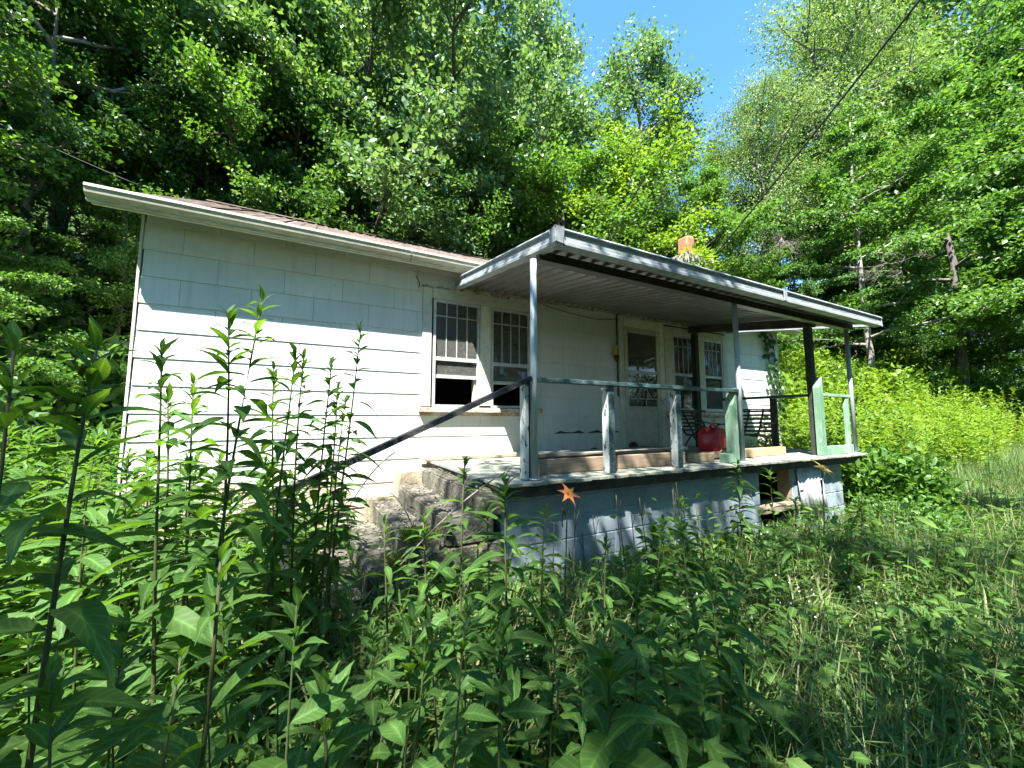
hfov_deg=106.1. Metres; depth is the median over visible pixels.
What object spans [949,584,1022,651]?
tall weed
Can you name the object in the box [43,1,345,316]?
forest tree
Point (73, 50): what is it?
forest tree
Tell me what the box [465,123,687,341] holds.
sapling
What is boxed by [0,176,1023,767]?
ground
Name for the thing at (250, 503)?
tall weed
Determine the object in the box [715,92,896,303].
forest tree
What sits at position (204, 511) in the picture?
tall weed
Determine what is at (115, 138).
forest tree
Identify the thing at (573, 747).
tall weed
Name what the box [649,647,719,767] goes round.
tall weed
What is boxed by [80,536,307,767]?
tall weed
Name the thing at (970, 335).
forest tree
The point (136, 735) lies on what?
tall weed
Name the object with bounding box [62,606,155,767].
tall weed
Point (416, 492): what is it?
leaf litter
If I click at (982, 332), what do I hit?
forest tree
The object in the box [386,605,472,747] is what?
tall weed
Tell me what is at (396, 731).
tall weed
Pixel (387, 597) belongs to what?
tall weed
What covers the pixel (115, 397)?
shrub
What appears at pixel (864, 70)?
power cable
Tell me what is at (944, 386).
shrub
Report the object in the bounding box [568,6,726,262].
poplar tree
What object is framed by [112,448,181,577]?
tall weed
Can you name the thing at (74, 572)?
tall weed
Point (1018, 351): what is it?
forest tree
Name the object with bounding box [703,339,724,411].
window
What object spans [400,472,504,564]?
twig
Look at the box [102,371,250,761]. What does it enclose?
tall weed
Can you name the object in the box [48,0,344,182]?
forest tree
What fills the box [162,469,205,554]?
tall weed
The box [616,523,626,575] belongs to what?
dry stalk
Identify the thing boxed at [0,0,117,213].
forest tree
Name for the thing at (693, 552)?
tall weed
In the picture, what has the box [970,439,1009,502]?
tall weed
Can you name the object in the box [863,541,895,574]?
tall weed
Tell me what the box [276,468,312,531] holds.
tall weed
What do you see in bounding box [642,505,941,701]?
white florets
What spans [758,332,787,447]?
ivy vine
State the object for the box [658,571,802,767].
tall weed
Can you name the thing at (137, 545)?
tall weed
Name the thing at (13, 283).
sapling
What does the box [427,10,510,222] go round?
forest tree
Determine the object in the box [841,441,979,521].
shrub
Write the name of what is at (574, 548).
dry stalk
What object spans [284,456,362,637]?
tall weed
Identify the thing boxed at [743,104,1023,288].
forest tree
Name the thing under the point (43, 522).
tall weed
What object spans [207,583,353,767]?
tall weed
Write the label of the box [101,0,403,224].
forest tree
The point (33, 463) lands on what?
tall weed
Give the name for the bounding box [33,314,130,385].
shrub
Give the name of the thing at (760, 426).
metal chair
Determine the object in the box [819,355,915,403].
shrub
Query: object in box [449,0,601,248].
poplar tree
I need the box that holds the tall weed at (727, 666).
[706,609,772,767]
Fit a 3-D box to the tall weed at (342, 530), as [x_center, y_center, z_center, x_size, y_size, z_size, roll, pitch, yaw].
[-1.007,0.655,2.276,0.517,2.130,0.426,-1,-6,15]
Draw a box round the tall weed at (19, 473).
[0,424,43,598]
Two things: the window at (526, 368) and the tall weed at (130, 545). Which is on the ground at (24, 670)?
the tall weed at (130, 545)
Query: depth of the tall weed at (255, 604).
2.15 m
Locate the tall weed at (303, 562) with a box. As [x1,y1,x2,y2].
[282,492,344,660]
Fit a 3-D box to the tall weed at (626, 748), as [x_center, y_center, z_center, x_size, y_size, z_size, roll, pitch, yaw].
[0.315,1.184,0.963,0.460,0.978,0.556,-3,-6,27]
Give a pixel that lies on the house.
(201, 266)
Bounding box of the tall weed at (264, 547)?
[231,455,299,630]
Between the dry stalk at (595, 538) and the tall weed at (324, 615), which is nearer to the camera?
the tall weed at (324, 615)
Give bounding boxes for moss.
[370,522,442,572]
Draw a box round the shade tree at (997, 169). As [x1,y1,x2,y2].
[872,124,1023,365]
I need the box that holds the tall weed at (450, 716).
[433,604,503,767]
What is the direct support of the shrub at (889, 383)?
on the ground at (24, 670)
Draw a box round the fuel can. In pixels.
[698,418,726,450]
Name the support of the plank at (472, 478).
on the porch
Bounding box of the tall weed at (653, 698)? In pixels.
[577,556,683,765]
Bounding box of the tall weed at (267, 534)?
[208,341,327,737]
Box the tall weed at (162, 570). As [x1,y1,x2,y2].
[76,382,222,726]
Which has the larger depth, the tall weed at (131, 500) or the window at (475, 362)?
the window at (475, 362)
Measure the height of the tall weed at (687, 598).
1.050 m
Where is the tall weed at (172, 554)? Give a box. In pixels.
[122,465,221,633]
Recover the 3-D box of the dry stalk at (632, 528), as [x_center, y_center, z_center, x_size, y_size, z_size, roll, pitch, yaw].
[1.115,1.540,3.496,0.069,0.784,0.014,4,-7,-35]
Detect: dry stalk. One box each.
[547,523,554,597]
[573,503,578,607]
[577,532,584,584]
[592,515,600,577]
[616,495,621,576]
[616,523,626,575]
[631,510,635,561]
[639,498,648,568]
[672,490,677,558]
[673,482,683,559]
[695,502,702,550]
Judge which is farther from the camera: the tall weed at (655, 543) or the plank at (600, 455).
the plank at (600, 455)
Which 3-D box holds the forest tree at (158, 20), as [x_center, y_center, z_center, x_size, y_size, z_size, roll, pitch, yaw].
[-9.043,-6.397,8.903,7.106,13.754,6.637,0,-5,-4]
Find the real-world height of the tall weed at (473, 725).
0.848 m
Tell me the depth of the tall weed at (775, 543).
3.23 m
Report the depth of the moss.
2.84 m
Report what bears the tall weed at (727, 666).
on the ground at (24, 670)
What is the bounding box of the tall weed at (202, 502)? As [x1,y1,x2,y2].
[182,492,220,554]
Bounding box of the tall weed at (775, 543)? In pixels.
[760,523,793,592]
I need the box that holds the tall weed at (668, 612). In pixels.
[639,562,695,683]
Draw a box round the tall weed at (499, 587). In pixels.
[454,468,557,767]
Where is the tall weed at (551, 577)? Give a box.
[512,502,573,672]
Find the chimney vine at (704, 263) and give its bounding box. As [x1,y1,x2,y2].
[676,244,719,269]
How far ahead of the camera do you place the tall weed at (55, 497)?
2.76 m
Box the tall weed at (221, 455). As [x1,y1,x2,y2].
[196,452,241,524]
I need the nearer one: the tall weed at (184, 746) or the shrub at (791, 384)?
the tall weed at (184, 746)
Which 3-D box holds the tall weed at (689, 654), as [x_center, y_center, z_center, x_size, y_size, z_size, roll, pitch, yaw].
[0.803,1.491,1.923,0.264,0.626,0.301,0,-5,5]
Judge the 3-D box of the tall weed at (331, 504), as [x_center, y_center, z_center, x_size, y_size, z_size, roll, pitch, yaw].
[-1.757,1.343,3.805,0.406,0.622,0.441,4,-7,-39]
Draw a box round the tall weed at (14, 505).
[0,441,52,592]
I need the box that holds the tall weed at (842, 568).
[829,523,870,613]
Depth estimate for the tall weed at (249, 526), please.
1.49 m
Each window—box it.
[431,299,479,406]
[490,308,530,407]
[672,335,693,409]
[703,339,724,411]
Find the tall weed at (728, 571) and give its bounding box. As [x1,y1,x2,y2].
[703,530,746,610]
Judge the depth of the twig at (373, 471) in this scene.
3.00 m
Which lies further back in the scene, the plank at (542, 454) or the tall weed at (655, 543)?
the plank at (542, 454)
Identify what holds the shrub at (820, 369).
on the ground at (24, 670)
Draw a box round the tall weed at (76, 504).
[41,446,124,564]
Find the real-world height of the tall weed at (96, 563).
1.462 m
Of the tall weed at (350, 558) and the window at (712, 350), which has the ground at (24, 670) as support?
the tall weed at (350, 558)
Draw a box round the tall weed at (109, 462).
[70,447,153,590]
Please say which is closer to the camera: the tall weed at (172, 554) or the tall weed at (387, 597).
the tall weed at (387, 597)
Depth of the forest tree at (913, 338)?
15.84 m
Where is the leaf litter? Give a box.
[320,468,480,591]
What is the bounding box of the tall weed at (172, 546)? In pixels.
[107,450,235,726]
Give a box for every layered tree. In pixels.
[728,0,1023,348]
[757,71,1023,371]
[783,16,1023,396]
[799,0,1023,327]
[836,3,1023,352]
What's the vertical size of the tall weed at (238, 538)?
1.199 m
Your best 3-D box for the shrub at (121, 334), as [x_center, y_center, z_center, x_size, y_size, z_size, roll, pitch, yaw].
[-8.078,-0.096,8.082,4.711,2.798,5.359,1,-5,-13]
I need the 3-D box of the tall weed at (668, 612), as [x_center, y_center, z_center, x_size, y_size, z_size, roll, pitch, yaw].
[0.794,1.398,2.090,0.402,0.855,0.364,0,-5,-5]
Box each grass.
[843,432,1023,502]
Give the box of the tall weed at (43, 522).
[5,473,75,559]
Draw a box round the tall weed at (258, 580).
[231,359,323,689]
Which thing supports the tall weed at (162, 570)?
on the ground at (24, 670)
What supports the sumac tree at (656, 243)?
on the ground at (24, 670)
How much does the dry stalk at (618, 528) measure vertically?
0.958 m
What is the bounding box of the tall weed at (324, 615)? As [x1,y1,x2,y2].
[289,394,367,664]
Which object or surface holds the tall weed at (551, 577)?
on the ground at (24, 670)
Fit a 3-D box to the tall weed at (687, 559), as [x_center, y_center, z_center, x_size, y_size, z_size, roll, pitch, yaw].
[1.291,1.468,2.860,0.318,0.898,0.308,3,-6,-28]
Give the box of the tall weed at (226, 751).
[171,673,246,767]
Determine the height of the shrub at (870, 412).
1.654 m
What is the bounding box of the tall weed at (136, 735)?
[59,669,199,767]
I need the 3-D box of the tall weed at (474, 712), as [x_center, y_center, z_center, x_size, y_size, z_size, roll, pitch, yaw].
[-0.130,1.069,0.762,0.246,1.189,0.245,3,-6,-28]
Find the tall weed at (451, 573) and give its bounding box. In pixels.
[412,455,503,726]
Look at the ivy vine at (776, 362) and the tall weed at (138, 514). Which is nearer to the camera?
the tall weed at (138, 514)
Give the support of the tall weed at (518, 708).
on the ground at (24, 670)
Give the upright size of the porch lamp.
0.328 m
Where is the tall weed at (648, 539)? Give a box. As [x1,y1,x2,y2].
[635,523,675,581]
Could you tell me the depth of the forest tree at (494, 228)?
11.06 m
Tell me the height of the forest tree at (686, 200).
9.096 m
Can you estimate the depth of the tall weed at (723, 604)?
2.32 m
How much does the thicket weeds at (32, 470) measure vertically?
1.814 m
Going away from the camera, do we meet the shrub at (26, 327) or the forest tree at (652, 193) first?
the shrub at (26, 327)
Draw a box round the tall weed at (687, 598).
[651,514,707,651]
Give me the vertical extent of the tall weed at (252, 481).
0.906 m
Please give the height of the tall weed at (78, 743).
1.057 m
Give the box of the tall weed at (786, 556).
[775,511,816,597]
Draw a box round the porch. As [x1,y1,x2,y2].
[419,225,882,593]
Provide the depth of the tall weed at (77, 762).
0.94 m
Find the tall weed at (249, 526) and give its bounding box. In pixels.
[115,304,288,761]
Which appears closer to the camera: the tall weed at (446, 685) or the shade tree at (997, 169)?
the tall weed at (446, 685)
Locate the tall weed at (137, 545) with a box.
[98,446,182,585]
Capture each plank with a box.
[466,474,508,485]
[516,446,688,457]
[530,451,670,459]
[530,452,684,474]
[683,450,719,459]
[687,452,713,461]
[720,446,785,457]
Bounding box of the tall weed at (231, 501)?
[171,485,261,669]
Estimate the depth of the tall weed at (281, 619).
2.03 m
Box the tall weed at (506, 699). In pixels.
[466,622,529,746]
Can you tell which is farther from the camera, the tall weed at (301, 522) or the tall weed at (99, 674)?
the tall weed at (301, 522)
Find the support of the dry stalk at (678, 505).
on the ground at (24, 670)
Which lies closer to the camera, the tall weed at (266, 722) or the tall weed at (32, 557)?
the tall weed at (266, 722)
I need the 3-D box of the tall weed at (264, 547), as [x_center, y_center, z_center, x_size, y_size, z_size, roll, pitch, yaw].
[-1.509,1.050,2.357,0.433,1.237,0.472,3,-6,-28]
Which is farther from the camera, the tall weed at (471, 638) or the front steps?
the front steps
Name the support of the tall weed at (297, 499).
on the ground at (24, 670)
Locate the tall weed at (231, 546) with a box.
[212,481,253,580]
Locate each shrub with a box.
[0,180,84,322]
[0,238,130,385]
[0,327,129,507]
[0,330,59,456]
[0,353,85,503]
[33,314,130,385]
[48,317,130,358]
[778,341,844,393]
[779,368,848,429]
[799,401,922,439]
[803,301,844,360]
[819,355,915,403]
[833,329,884,361]
[834,353,941,381]
[835,490,1000,543]
[837,362,951,418]
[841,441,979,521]
[859,345,977,372]
[862,321,948,366]
[881,364,986,412]
[884,324,974,352]
[907,347,993,382]
[907,364,1015,410]
[953,363,1018,413]
[971,355,1023,395]
[988,367,1023,385]
[995,378,1023,389]
[996,384,1023,438]
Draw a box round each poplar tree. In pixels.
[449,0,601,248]
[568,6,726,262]
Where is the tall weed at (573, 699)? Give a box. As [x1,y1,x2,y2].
[561,654,612,745]
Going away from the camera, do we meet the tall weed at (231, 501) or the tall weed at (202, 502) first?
the tall weed at (231, 501)
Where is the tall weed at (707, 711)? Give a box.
[658,660,724,764]
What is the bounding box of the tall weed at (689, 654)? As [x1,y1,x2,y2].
[652,617,701,736]
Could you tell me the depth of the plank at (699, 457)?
4.60 m
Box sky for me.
[334,0,1014,351]
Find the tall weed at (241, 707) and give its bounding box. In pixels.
[187,596,261,767]
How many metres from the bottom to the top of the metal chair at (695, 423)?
0.689 m
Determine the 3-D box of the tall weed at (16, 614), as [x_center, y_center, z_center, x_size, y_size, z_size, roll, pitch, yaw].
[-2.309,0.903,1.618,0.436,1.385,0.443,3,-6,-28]
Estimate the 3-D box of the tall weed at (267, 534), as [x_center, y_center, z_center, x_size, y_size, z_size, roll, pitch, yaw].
[-1.118,0.743,1.855,0.453,1.942,0.464,0,-5,5]
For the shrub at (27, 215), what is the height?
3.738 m
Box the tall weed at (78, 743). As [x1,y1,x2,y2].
[36,650,98,752]
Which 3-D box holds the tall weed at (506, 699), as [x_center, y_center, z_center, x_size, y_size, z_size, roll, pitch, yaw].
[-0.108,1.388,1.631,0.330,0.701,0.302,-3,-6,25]
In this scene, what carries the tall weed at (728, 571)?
on the ground at (24, 670)
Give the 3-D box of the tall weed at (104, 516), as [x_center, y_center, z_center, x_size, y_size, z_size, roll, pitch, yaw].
[-2.074,0.903,1.887,0.443,1.445,0.399,5,-7,-44]
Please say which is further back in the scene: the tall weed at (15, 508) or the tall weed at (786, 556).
the tall weed at (786, 556)
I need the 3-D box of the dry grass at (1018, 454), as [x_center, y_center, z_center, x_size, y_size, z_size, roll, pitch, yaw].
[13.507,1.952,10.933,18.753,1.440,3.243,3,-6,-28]
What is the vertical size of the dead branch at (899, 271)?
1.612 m
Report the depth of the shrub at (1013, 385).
20.75 m
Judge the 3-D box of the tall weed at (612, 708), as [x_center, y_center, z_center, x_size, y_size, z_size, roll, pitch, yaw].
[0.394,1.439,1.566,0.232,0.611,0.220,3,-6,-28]
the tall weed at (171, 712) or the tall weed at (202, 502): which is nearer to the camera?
the tall weed at (171, 712)
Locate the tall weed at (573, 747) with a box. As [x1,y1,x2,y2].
[559,657,598,754]
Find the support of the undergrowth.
on the ground at (24, 670)
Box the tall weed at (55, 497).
[6,440,96,583]
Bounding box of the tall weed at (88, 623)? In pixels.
[0,315,198,767]
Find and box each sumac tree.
[547,79,770,370]
[643,144,856,367]
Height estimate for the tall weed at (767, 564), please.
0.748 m
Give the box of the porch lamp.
[613,343,619,361]
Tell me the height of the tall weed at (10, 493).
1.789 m
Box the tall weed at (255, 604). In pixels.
[234,481,294,654]
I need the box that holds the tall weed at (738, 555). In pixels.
[733,554,754,581]
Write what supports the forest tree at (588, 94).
on the ground at (24, 670)
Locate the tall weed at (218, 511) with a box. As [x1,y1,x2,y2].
[180,460,230,553]
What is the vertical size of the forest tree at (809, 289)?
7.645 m
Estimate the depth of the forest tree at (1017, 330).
22.84 m
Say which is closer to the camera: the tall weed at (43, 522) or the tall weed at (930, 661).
the tall weed at (930, 661)
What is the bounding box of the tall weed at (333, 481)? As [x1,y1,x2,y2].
[309,476,352,531]
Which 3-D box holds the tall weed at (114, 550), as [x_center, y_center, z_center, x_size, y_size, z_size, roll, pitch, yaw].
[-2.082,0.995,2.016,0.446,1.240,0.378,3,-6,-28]
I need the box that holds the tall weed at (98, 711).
[83,647,142,767]
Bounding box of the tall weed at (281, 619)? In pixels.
[209,479,319,690]
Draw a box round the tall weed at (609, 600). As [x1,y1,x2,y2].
[576,531,633,638]
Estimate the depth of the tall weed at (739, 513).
3.86 m
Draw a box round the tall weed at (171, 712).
[127,645,208,767]
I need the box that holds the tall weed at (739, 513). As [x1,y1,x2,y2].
[721,458,770,558]
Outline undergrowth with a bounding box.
[7,199,838,349]
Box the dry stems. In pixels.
[138,488,1023,767]
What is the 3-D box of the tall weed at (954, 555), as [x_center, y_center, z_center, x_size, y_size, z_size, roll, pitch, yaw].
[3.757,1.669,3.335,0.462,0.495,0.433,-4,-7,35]
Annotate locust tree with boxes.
[693,38,866,283]
[720,0,986,360]
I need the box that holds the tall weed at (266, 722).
[237,647,316,767]
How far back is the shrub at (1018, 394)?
17.41 m
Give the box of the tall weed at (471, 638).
[436,619,505,767]
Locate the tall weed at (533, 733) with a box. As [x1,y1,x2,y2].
[511,608,578,767]
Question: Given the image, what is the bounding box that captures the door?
[624,327,662,447]
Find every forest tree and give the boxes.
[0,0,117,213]
[0,0,170,183]
[0,0,219,276]
[0,0,279,319]
[0,26,94,219]
[1,203,47,220]
[3,171,50,214]
[6,0,326,188]
[42,56,286,338]
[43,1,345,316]
[45,1,136,254]
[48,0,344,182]
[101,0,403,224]
[134,0,377,211]
[142,0,428,223]
[216,0,428,181]
[289,88,525,356]
[298,10,500,217]
[401,75,618,258]
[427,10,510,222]
[481,56,636,223]
[566,169,682,244]
[658,159,720,258]
[674,117,782,277]
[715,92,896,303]
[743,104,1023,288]
[743,206,880,356]
[755,0,1022,310]
[787,65,1023,345]
[789,0,1023,325]
[820,236,960,370]
[870,255,1020,366]
[906,245,1023,384]
[930,101,1018,341]
[943,317,1023,353]
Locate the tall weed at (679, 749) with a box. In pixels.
[631,609,747,767]
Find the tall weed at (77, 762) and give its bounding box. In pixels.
[1,610,93,767]
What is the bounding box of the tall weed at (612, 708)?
[585,684,628,731]
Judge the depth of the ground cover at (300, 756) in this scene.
2.06 m
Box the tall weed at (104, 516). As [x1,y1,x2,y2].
[11,421,142,688]
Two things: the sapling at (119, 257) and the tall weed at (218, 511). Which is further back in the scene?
the sapling at (119, 257)
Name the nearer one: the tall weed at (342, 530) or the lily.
the tall weed at (342, 530)
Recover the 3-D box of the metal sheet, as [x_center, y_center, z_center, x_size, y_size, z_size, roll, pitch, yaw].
[4.058,1.433,5.200,0.622,0.615,0.087,3,-6,-28]
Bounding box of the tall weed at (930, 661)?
[907,617,997,737]
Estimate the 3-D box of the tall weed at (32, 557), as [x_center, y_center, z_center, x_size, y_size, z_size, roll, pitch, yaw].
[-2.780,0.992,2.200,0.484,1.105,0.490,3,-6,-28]
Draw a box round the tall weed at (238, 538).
[230,453,308,631]
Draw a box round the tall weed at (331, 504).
[316,490,350,549]
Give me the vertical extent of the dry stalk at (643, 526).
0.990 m
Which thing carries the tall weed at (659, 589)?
on the ground at (24, 670)
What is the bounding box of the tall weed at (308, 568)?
[292,379,361,634]
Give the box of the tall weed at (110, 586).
[91,467,193,656]
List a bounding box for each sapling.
[0,94,169,337]
[0,150,129,418]
[0,183,153,387]
[0,245,26,344]
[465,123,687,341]
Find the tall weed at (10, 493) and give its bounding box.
[0,320,152,767]
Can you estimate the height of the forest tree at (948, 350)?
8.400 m
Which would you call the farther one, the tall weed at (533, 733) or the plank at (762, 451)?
the plank at (762, 451)
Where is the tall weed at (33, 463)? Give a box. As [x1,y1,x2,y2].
[0,423,70,590]
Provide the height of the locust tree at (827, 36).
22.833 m
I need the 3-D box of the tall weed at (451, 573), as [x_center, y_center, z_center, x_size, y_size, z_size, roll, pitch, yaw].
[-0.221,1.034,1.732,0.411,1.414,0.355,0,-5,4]
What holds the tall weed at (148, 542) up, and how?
on the ground at (24, 670)
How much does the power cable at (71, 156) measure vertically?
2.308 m
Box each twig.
[350,452,394,504]
[390,492,412,526]
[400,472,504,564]
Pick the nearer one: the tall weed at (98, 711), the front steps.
the tall weed at (98, 711)
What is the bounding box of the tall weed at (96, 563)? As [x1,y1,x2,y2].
[0,424,142,722]
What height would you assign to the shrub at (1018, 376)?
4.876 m
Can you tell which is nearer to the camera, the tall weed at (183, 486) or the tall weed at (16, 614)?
the tall weed at (16, 614)
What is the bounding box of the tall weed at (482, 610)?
[451,498,525,699]
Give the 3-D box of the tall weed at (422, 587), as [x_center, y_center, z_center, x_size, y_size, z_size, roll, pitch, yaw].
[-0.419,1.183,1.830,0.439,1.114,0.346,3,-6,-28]
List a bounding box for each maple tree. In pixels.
[172,0,533,254]
[233,0,600,258]
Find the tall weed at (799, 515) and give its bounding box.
[771,496,824,580]
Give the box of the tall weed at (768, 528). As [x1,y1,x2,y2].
[753,467,793,557]
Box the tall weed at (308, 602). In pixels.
[248,348,343,689]
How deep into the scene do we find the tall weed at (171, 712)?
0.62 m
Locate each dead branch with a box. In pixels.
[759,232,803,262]
[849,231,930,287]
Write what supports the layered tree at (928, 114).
on the ground at (24, 670)
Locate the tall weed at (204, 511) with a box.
[124,284,302,762]
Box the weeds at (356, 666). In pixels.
[101,483,1023,767]
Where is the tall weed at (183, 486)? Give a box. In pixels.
[151,460,222,567]
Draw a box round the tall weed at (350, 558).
[329,490,367,581]
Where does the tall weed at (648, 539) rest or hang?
on the ground at (24, 670)
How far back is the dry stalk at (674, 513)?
3.75 m
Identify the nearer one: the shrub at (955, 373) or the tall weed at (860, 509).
the tall weed at (860, 509)
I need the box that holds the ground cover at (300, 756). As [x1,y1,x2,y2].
[0,432,1023,767]
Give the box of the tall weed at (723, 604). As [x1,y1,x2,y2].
[696,550,758,653]
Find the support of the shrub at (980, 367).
on the ground at (24, 670)
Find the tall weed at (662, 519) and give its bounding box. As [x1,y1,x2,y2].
[625,514,687,680]
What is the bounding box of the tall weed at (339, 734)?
[269,660,381,767]
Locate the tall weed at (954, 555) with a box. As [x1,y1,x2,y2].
[915,548,990,597]
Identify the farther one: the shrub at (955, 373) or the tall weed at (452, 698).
the shrub at (955, 373)
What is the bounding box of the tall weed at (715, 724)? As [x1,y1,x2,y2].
[659,601,741,767]
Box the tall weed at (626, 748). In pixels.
[550,633,680,767]
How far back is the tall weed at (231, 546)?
2.97 m
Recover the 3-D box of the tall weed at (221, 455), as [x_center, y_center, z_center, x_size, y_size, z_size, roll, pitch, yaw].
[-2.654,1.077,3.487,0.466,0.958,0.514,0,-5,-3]
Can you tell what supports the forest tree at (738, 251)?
on the ground at (24, 670)
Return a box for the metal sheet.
[796,467,828,514]
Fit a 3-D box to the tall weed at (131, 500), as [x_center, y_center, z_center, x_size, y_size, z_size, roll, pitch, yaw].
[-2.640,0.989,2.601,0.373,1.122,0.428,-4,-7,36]
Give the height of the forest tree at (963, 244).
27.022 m
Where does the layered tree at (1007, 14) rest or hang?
on the ground at (24, 670)
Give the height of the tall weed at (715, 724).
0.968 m
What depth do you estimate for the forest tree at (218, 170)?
8.11 m
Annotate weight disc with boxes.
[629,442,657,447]
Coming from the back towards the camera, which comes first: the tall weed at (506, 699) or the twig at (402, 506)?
the twig at (402, 506)
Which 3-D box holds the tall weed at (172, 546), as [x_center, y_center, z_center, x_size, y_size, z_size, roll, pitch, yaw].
[-1.543,0.998,1.792,0.492,1.370,0.474,3,-6,-28]
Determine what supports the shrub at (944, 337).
on the ground at (24, 670)
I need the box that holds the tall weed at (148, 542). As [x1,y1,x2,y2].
[129,479,183,569]
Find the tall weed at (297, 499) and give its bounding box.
[274,479,319,537]
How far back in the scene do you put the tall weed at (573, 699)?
1.59 m
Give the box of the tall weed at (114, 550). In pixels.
[68,455,172,653]
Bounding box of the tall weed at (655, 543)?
[623,520,679,644]
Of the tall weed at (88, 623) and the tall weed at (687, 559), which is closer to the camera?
the tall weed at (88, 623)
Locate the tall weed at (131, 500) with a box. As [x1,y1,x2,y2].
[74,447,154,598]
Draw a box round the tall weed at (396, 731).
[375,599,442,767]
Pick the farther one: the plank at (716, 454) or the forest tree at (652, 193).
the forest tree at (652, 193)
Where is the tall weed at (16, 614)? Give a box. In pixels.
[0,435,39,618]
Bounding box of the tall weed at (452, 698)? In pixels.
[444,594,501,747]
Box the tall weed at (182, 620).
[54,337,230,751]
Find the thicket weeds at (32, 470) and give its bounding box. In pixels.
[0,419,120,585]
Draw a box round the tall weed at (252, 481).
[232,458,265,541]
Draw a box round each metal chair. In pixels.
[681,410,720,446]
[716,409,777,446]
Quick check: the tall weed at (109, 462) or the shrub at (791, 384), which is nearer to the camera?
the tall weed at (109, 462)
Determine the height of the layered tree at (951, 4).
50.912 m
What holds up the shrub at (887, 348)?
on the ground at (24, 670)
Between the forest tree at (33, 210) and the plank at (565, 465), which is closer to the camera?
the plank at (565, 465)
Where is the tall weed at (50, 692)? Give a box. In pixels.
[0,649,109,767]
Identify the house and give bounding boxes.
[83,182,800,539]
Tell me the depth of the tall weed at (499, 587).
1.74 m
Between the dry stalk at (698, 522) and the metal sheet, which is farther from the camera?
the metal sheet
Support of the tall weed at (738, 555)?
on the ground at (24, 670)
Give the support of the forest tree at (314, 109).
on the ground at (24, 670)
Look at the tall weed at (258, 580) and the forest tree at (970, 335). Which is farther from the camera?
the forest tree at (970, 335)
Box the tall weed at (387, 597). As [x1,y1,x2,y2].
[355,514,420,724]
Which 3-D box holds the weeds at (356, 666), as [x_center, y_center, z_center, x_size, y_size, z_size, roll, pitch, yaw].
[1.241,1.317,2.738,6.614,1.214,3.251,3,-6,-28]
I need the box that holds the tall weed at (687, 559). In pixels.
[668,519,701,613]
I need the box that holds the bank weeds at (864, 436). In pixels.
[749,355,1023,484]
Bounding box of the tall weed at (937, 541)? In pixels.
[923,528,953,584]
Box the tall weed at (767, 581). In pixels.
[744,538,787,653]
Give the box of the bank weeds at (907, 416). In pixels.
[745,341,1023,497]
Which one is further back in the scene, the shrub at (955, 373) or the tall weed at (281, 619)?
the shrub at (955, 373)
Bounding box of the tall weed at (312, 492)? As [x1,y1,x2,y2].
[268,356,363,671]
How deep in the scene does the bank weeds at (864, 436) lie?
9.91 m
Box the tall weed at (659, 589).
[630,531,682,614]
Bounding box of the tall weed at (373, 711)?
[336,618,409,767]
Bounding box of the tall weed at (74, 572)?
[18,421,135,650]
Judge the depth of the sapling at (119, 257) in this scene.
6.27 m
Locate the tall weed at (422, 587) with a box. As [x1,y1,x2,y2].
[382,513,458,719]
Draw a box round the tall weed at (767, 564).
[752,544,787,623]
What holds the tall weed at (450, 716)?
on the ground at (24, 670)
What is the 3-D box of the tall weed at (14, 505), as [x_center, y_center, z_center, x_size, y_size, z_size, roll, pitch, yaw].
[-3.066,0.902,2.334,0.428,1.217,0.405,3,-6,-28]
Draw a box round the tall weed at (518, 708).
[434,605,552,767]
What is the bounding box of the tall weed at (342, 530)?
[295,319,385,643]
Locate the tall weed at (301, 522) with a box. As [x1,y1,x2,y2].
[252,480,315,579]
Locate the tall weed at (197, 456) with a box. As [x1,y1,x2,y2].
[153,451,220,552]
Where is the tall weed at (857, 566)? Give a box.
[831,523,873,607]
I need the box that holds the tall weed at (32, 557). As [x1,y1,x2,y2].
[0,459,83,638]
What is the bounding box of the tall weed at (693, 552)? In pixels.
[666,495,709,576]
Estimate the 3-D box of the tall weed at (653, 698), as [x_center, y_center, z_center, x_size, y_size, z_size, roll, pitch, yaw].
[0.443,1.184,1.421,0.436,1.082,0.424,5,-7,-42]
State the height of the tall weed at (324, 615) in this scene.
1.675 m
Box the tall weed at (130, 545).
[77,467,155,587]
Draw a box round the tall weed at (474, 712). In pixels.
[431,593,502,767]
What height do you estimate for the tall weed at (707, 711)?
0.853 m
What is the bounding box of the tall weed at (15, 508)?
[0,445,31,638]
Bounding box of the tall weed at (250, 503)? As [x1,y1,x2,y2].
[235,483,266,555]
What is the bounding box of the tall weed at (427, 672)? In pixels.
[393,632,456,767]
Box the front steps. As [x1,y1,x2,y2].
[266,376,532,656]
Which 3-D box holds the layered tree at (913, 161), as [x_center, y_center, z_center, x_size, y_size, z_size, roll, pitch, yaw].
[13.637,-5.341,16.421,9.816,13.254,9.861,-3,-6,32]
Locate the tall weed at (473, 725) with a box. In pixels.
[449,631,524,758]
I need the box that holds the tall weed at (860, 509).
[841,496,881,547]
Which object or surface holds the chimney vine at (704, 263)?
on the house
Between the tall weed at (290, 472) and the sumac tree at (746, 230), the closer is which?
the tall weed at (290, 472)
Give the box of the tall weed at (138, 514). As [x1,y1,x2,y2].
[109,449,170,547]
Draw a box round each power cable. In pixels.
[0,124,141,186]
[713,0,920,256]

